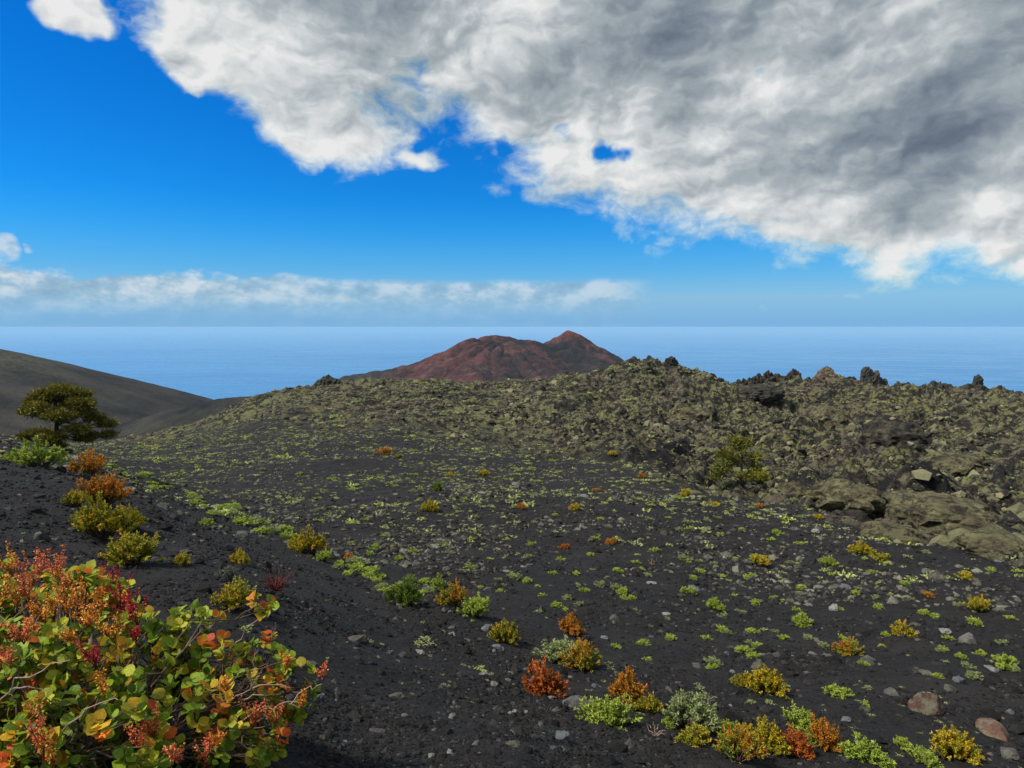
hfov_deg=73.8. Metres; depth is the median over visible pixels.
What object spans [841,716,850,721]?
stone
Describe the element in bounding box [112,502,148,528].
leafy bush
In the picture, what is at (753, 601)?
shrublet
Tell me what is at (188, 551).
stone
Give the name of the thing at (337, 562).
lime clump
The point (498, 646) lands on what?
stone
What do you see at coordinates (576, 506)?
shrublet
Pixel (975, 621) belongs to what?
shrublet
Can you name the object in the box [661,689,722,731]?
leafy bush
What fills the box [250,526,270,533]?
lime clump
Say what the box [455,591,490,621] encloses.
leafy bush
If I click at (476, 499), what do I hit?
ground cover
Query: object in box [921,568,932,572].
stone
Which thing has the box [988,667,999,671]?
stone
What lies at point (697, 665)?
stone
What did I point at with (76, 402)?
pine tree
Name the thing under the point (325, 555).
leafy bush
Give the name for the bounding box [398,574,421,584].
lime clump
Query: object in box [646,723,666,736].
dead shrub
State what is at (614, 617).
stone
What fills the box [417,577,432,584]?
lime clump
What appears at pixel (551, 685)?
leafy bush
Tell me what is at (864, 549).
leafy bush
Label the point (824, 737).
leafy bush
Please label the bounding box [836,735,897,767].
leafy bush
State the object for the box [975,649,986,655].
lime clump
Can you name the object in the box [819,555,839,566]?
leafy bush
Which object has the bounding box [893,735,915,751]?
leafy bush
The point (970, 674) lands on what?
lime clump
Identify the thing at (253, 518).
lime clump
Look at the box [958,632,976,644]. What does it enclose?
stone
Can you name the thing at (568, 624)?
leafy bush
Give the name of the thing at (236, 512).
lime clump
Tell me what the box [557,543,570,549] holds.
shrublet
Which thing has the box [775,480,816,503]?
lava outcrop
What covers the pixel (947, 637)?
lime clump
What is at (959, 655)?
lime clump
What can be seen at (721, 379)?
lava outcrop
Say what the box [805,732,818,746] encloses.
leafy bush
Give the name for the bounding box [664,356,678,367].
lava outcrop
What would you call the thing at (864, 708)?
stone
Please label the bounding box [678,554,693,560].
lime clump
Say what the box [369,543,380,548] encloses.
lime clump
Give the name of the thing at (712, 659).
lime clump
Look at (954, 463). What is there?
lava outcrop
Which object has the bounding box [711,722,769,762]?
leafy bush
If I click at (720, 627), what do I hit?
lime clump
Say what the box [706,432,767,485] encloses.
sparse tree
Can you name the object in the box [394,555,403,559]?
lime clump
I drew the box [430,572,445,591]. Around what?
leafy bush
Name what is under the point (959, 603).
lime clump
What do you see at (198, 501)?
lime clump
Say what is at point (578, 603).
lime clump
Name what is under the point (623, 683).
leafy bush
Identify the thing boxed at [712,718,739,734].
leafy bush
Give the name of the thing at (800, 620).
leafy bush
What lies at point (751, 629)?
lime clump
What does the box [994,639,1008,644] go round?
lime clump
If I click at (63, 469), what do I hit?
stone
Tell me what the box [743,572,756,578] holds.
lime clump
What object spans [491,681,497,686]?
stone
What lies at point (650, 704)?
leafy bush
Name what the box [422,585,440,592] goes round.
lime clump
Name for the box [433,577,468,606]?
leafy bush
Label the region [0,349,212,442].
ash hill
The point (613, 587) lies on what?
lime clump
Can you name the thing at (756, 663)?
lava rock
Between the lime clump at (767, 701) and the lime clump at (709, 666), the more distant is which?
the lime clump at (709, 666)
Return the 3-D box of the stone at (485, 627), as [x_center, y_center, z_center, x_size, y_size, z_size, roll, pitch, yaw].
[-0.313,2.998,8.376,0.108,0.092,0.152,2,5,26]
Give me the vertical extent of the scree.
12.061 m
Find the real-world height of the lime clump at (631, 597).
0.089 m
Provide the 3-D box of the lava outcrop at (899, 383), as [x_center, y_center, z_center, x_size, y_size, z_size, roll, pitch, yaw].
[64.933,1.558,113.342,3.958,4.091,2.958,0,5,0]
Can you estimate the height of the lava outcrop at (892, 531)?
0.693 m
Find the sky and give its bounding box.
[0,0,1023,330]
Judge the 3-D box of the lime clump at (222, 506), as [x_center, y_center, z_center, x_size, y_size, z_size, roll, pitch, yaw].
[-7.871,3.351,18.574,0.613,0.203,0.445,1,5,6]
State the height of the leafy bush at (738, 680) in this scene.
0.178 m
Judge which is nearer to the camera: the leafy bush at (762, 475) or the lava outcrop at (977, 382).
the leafy bush at (762, 475)
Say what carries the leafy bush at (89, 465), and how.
on the ground at (714, 394)
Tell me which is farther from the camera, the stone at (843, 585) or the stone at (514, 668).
the stone at (843, 585)
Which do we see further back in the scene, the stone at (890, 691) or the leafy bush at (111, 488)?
the leafy bush at (111, 488)
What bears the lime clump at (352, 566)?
on the ground at (714, 394)
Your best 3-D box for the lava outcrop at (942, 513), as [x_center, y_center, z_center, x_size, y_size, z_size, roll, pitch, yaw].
[17.606,5.523,28.299,5.068,1.658,5.330,0,5,0]
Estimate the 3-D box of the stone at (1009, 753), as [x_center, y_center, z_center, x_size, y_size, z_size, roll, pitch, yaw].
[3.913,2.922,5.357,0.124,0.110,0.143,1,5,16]
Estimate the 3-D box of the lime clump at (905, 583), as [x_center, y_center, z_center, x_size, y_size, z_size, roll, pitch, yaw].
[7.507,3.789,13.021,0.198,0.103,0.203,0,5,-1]
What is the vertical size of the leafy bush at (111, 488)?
0.504 m
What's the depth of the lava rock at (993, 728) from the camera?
5.96 m
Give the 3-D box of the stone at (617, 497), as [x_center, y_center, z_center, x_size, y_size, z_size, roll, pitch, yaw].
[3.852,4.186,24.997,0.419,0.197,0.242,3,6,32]
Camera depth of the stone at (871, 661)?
8.43 m
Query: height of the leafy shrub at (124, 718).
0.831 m
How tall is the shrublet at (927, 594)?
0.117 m
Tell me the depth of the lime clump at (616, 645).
8.37 m
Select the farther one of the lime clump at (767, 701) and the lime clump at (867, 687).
the lime clump at (867, 687)
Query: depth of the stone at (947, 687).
7.32 m
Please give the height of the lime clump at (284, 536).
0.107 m
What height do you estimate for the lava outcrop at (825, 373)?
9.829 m
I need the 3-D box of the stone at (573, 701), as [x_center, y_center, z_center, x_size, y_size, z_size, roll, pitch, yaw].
[0.515,2.649,5.620,0.247,0.127,0.179,-4,6,-38]
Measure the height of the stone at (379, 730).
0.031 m
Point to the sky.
(166, 165)
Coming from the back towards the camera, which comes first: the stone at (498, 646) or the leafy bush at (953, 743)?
the stone at (498, 646)
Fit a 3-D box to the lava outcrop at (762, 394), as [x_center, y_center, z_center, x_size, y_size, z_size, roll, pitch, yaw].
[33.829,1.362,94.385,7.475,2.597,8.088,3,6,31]
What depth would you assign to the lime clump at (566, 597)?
11.02 m
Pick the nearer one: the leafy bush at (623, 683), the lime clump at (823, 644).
the leafy bush at (623, 683)
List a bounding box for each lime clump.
[112,467,124,471]
[135,471,153,476]
[146,480,158,484]
[165,485,174,489]
[184,494,202,498]
[189,498,202,503]
[206,510,221,514]
[214,503,232,509]
[223,509,241,515]
[224,502,240,506]
[232,516,258,524]
[250,516,264,523]
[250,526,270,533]
[260,523,281,529]
[268,529,282,532]
[279,534,291,539]
[280,524,293,531]
[280,530,298,537]
[331,563,343,569]
[333,559,343,565]
[343,570,351,575]
[345,562,363,569]
[346,540,355,545]
[346,555,369,564]
[361,571,376,577]
[364,565,379,573]
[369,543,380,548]
[374,572,386,576]
[374,582,390,589]
[377,587,389,591]
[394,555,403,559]
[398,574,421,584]
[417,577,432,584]
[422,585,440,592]
[510,572,522,579]
[522,577,531,582]
[551,601,561,607]
[561,594,571,599]
[573,601,583,606]
[577,587,589,591]
[594,580,604,587]
[610,583,626,589]
[611,643,620,648]
[613,567,623,572]
[615,586,627,594]
[627,594,636,599]
[636,638,650,645]
[664,633,677,640]
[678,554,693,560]
[700,635,711,639]
[703,656,722,665]
[705,663,719,668]
[716,624,727,632]
[717,612,727,617]
[722,628,732,633]
[733,645,755,652]
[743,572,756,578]
[746,627,760,632]
[746,652,761,657]
[751,641,760,646]
[765,699,777,704]
[772,529,783,533]
[777,634,788,639]
[785,560,796,563]
[803,633,815,639]
[818,641,829,648]
[857,660,869,665]
[860,699,869,706]
[862,684,872,689]
[873,602,884,609]
[880,631,889,635]
[900,580,910,585]
[917,609,930,615]
[929,612,939,617]
[930,672,944,678]
[935,647,945,652]
[937,645,948,650]
[941,635,955,639]
[952,601,962,605]
[954,652,967,658]
[961,661,976,668]
[965,669,983,679]
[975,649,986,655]
[986,567,996,571]
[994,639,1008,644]
[1003,615,1019,620]
[1007,665,1020,671]
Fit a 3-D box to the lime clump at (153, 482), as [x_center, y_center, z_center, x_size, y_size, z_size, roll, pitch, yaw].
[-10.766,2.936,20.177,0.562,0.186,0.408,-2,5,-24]
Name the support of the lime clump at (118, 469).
on the ground at (714, 394)
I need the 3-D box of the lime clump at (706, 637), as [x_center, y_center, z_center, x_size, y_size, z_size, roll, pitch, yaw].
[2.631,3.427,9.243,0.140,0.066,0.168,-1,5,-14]
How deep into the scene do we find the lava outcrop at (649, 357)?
109.85 m
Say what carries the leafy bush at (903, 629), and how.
on the ground at (714, 394)
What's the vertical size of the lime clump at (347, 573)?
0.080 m
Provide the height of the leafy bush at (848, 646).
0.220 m
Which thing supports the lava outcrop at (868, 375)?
on the ground at (714, 394)
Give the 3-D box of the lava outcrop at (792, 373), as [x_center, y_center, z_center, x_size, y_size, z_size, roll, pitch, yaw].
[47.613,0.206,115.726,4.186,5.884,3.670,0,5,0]
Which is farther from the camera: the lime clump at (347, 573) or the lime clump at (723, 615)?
the lime clump at (347, 573)
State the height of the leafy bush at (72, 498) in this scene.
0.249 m
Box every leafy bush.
[0,435,72,468]
[59,488,91,506]
[65,445,106,476]
[68,490,136,539]
[75,471,133,504]
[97,528,165,566]
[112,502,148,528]
[210,575,261,610]
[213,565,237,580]
[230,548,250,564]
[287,524,328,553]
[312,548,331,561]
[382,579,423,608]
[419,498,439,511]
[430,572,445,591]
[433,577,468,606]
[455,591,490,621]
[487,617,521,644]
[521,654,570,698]
[532,635,577,663]
[558,637,602,673]
[559,612,585,638]
[573,692,644,730]
[608,665,647,710]
[635,691,663,713]
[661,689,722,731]
[661,712,678,729]
[673,723,711,746]
[706,597,725,611]
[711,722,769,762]
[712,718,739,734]
[729,670,752,687]
[743,715,790,755]
[745,470,770,482]
[745,664,789,698]
[749,554,770,565]
[779,722,815,760]
[780,700,816,735]
[791,612,813,627]
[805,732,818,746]
[807,712,841,752]
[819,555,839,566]
[821,683,854,698]
[831,636,864,655]
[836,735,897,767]
[846,540,876,554]
[890,619,917,637]
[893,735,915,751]
[904,742,943,767]
[929,724,985,766]
[963,593,990,612]
[990,652,1019,670]
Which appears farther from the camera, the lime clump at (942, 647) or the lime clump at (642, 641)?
the lime clump at (942, 647)
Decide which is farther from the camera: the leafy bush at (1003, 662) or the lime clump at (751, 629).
the lime clump at (751, 629)
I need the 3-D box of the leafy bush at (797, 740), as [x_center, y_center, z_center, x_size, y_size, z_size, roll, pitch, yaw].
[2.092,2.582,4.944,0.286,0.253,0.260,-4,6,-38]
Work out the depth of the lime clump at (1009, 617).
10.41 m
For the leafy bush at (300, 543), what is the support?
on the ground at (714, 394)
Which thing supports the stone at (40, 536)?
on the ground at (714, 394)
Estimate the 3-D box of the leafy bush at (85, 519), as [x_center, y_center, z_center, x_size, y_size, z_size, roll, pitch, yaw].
[-4.814,1.526,7.972,0.787,0.590,0.501,-1,5,-11]
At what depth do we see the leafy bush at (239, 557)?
7.57 m
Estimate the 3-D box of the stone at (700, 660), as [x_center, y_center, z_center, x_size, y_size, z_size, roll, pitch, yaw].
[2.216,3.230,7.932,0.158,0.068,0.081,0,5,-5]
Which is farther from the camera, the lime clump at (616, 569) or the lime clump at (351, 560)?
the lime clump at (616, 569)
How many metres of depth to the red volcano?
1111.51 m
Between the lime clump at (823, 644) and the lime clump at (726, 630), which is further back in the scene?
the lime clump at (726, 630)
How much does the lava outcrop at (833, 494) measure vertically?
1.533 m
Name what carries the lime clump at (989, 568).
on the ground at (714, 394)
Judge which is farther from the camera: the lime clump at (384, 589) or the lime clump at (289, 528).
the lime clump at (289, 528)
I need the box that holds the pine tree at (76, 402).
[11,381,121,449]
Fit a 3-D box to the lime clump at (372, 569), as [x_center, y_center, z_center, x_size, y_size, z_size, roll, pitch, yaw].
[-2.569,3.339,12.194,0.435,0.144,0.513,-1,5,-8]
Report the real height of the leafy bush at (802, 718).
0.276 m
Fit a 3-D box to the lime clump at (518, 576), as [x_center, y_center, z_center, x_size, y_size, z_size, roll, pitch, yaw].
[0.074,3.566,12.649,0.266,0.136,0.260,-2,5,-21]
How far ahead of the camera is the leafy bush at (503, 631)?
8.02 m
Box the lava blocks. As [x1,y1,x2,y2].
[71,360,1023,568]
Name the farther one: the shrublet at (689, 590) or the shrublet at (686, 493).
the shrublet at (686, 493)
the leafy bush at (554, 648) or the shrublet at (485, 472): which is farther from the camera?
the shrublet at (485, 472)
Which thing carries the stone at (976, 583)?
on the ground at (714, 394)
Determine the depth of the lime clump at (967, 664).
8.29 m
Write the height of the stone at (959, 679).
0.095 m
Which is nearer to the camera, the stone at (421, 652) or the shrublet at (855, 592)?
the stone at (421, 652)
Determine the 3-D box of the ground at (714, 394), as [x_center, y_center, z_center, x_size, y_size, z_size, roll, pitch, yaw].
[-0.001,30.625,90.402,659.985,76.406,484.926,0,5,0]
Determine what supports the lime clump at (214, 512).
on the ground at (714, 394)
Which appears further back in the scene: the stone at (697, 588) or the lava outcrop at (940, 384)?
the lava outcrop at (940, 384)
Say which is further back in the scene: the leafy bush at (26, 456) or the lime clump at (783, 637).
the leafy bush at (26, 456)
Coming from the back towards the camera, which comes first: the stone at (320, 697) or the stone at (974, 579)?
the stone at (974, 579)
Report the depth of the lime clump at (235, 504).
20.17 m
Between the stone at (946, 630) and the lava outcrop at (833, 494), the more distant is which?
the lava outcrop at (833, 494)
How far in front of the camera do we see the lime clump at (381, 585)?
10.73 m
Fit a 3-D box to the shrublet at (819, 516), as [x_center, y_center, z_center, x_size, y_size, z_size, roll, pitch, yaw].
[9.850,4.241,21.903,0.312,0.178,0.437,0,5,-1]
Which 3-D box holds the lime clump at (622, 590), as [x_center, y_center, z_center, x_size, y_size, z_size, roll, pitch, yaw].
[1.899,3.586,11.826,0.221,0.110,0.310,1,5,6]
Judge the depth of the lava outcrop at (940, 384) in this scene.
110.73 m
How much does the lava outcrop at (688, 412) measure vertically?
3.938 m
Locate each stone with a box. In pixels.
[33,532,50,540]
[53,467,66,471]
[179,549,192,553]
[310,660,318,666]
[311,693,324,702]
[369,728,385,732]
[386,650,393,654]
[389,692,404,697]
[398,652,405,657]
[416,649,423,654]
[448,712,455,718]
[481,624,489,631]
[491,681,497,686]
[492,644,503,650]
[505,740,519,747]
[511,663,517,671]
[550,745,565,752]
[555,730,569,740]
[564,695,588,707]
[580,635,589,640]
[609,614,618,620]
[612,495,621,499]
[688,585,702,592]
[692,662,701,667]
[696,658,706,662]
[712,582,720,586]
[829,604,837,610]
[839,583,850,588]
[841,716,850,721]
[859,705,870,711]
[860,655,876,665]
[883,687,898,695]
[909,622,921,626]
[918,669,932,674]
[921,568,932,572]
[939,628,951,633]
[944,684,957,692]
[952,676,965,683]
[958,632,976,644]
[971,578,981,582]
[972,580,981,585]
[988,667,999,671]
[1000,746,1019,760]
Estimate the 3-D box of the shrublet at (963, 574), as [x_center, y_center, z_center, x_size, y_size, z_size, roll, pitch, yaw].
[8.517,3.596,12.821,0.385,0.143,0.455,0,5,-4]
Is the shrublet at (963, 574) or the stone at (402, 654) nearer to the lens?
the stone at (402, 654)
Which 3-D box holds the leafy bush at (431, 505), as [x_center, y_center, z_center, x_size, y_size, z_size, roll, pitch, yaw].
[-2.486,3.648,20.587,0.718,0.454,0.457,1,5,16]
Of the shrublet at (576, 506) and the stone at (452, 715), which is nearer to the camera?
the stone at (452, 715)
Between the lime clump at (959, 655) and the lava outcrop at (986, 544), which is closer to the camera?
the lime clump at (959, 655)
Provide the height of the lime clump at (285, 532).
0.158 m
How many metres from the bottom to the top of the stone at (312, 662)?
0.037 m
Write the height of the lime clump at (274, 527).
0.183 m
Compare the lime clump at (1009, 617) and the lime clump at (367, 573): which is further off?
the lime clump at (367, 573)
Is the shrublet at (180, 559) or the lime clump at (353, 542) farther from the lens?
the lime clump at (353, 542)
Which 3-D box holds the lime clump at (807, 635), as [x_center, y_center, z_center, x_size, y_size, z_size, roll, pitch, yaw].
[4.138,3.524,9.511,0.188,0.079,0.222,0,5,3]
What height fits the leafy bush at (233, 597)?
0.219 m
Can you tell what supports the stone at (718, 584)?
on the ground at (714, 394)
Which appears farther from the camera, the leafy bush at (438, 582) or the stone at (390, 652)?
the leafy bush at (438, 582)
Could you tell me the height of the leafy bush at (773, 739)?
0.283 m
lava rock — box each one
[751,659,765,669]
[907,692,944,715]
[975,717,1009,741]
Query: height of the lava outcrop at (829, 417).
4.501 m
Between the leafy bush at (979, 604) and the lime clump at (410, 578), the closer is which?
the leafy bush at (979, 604)
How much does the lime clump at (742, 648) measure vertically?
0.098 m
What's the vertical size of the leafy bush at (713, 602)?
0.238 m
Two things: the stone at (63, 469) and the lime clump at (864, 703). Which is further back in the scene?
the stone at (63, 469)
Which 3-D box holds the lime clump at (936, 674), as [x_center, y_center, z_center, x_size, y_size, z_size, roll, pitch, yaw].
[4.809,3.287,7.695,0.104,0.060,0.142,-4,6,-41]
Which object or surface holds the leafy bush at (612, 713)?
on the ground at (714, 394)
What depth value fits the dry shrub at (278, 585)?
6.15 m
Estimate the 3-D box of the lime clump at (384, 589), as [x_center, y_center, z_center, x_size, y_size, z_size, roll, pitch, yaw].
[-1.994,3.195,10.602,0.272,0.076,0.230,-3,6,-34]
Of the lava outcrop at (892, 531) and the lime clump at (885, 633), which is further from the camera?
the lava outcrop at (892, 531)
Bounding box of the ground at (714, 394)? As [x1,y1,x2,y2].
[0,358,1023,767]
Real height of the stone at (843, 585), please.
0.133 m
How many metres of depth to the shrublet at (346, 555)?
13.22 m
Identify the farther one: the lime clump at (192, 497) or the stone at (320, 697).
the lime clump at (192, 497)
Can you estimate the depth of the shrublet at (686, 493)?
25.77 m
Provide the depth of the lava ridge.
389.20 m
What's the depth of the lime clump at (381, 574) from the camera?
12.27 m
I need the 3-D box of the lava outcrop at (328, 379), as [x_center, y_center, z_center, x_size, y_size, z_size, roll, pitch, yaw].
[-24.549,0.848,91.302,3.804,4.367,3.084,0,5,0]
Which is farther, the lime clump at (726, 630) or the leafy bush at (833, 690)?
the lime clump at (726, 630)
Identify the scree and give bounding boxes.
[0,375,1023,613]
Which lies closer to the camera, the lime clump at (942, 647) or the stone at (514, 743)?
the stone at (514, 743)
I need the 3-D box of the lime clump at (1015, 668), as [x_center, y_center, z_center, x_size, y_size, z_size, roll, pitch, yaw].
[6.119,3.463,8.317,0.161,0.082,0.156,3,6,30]
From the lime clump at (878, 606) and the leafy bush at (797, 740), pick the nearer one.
the leafy bush at (797, 740)
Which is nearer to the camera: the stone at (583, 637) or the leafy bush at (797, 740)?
the leafy bush at (797, 740)
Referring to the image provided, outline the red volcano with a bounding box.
[338,330,623,381]
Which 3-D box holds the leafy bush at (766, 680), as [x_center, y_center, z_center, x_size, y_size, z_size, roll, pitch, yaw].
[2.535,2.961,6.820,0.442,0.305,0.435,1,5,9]
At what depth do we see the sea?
10735.56 m
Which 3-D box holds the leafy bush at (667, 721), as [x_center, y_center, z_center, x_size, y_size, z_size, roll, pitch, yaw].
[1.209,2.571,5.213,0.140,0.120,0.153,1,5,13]
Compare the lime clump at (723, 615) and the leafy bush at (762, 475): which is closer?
the lime clump at (723, 615)
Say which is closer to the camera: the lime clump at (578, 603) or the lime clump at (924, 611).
the lime clump at (578, 603)
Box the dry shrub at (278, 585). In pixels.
[256,568,296,591]
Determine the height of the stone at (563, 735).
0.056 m
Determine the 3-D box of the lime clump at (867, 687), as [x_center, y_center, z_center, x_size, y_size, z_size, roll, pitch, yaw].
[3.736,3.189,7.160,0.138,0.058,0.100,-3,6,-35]
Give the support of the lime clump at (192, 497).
on the ground at (714, 394)
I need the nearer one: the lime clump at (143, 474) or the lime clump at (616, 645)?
the lime clump at (616, 645)
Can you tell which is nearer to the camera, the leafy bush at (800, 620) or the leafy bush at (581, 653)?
the leafy bush at (581, 653)
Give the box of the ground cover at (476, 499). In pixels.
[0,363,1023,767]
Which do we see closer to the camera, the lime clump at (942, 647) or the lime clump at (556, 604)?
the lime clump at (942, 647)
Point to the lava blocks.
(1011, 520)
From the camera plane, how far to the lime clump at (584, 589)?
11.70 m
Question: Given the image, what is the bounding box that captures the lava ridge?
[72,396,250,443]
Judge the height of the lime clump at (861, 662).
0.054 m
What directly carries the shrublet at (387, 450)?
on the ground at (714, 394)
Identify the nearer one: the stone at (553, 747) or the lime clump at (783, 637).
the stone at (553, 747)
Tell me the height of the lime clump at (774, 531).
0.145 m
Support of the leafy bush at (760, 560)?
on the ground at (714, 394)
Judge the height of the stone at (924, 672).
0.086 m
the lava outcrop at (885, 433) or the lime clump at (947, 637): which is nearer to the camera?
the lime clump at (947, 637)
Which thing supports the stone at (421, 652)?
on the ground at (714, 394)
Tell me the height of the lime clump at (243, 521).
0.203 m
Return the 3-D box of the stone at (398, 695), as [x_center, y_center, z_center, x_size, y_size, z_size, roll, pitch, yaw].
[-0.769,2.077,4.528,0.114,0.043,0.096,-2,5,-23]
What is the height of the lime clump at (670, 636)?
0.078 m
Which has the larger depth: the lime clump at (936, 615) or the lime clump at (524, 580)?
the lime clump at (524, 580)
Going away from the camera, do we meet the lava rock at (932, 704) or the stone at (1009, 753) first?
the stone at (1009, 753)
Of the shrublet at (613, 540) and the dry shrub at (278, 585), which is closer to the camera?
the dry shrub at (278, 585)
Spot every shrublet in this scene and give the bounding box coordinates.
[173,551,191,565]
[198,517,215,525]
[343,553,355,559]
[376,445,393,454]
[431,479,442,490]
[478,469,489,474]
[515,503,526,509]
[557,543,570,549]
[568,502,580,510]
[604,537,617,544]
[607,450,617,454]
[679,586,697,594]
[680,488,692,496]
[707,501,720,505]
[749,598,759,605]
[813,514,822,518]
[850,589,859,594]
[869,552,890,561]
[923,591,934,597]
[954,570,974,580]
[965,615,983,626]
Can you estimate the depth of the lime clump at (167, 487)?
20.91 m
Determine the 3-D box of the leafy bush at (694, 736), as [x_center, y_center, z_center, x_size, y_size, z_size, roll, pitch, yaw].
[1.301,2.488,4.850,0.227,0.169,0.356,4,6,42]
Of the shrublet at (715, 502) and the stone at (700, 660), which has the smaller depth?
the stone at (700, 660)
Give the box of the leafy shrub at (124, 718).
[0,541,328,767]
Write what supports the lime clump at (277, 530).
on the ground at (714, 394)
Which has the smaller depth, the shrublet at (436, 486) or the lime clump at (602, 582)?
the lime clump at (602, 582)
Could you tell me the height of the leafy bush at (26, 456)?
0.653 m
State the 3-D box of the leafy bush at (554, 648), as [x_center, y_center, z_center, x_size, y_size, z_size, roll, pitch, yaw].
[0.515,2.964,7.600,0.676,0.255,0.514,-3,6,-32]
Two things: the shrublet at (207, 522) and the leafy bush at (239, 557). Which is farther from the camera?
the shrublet at (207, 522)
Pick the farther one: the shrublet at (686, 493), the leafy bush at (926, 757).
the shrublet at (686, 493)
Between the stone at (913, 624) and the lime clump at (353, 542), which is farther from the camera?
the lime clump at (353, 542)
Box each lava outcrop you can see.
[314,374,340,387]
[632,355,660,361]
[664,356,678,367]
[668,403,717,423]
[700,370,724,381]
[732,370,787,384]
[737,384,785,403]
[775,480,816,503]
[784,368,801,380]
[798,405,853,429]
[807,478,885,516]
[814,366,840,379]
[858,419,926,447]
[858,521,929,544]
[860,366,888,385]
[875,490,1001,534]
[892,381,910,385]
[916,450,989,477]
[928,380,952,388]
[954,531,1023,557]
[959,374,988,390]
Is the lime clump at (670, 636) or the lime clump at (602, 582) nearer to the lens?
the lime clump at (670, 636)
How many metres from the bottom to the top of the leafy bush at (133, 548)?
0.343 m
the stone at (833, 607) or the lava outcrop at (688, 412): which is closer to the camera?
the stone at (833, 607)
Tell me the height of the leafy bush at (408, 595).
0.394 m
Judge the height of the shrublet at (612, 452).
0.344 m
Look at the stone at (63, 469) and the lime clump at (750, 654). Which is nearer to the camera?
the lime clump at (750, 654)
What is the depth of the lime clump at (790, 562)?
16.61 m
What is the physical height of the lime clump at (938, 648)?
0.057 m
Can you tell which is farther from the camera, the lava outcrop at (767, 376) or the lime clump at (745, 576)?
the lava outcrop at (767, 376)
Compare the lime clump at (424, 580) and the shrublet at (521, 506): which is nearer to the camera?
the lime clump at (424, 580)
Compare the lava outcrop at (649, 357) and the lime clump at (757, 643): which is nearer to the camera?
the lime clump at (757, 643)
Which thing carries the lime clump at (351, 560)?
on the ground at (714, 394)
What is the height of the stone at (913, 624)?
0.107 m
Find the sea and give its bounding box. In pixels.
[0,330,1023,399]
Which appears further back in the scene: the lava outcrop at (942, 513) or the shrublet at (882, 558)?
the lava outcrop at (942, 513)
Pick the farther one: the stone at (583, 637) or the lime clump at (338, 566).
the lime clump at (338, 566)
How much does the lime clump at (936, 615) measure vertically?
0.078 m
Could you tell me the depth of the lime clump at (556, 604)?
10.43 m

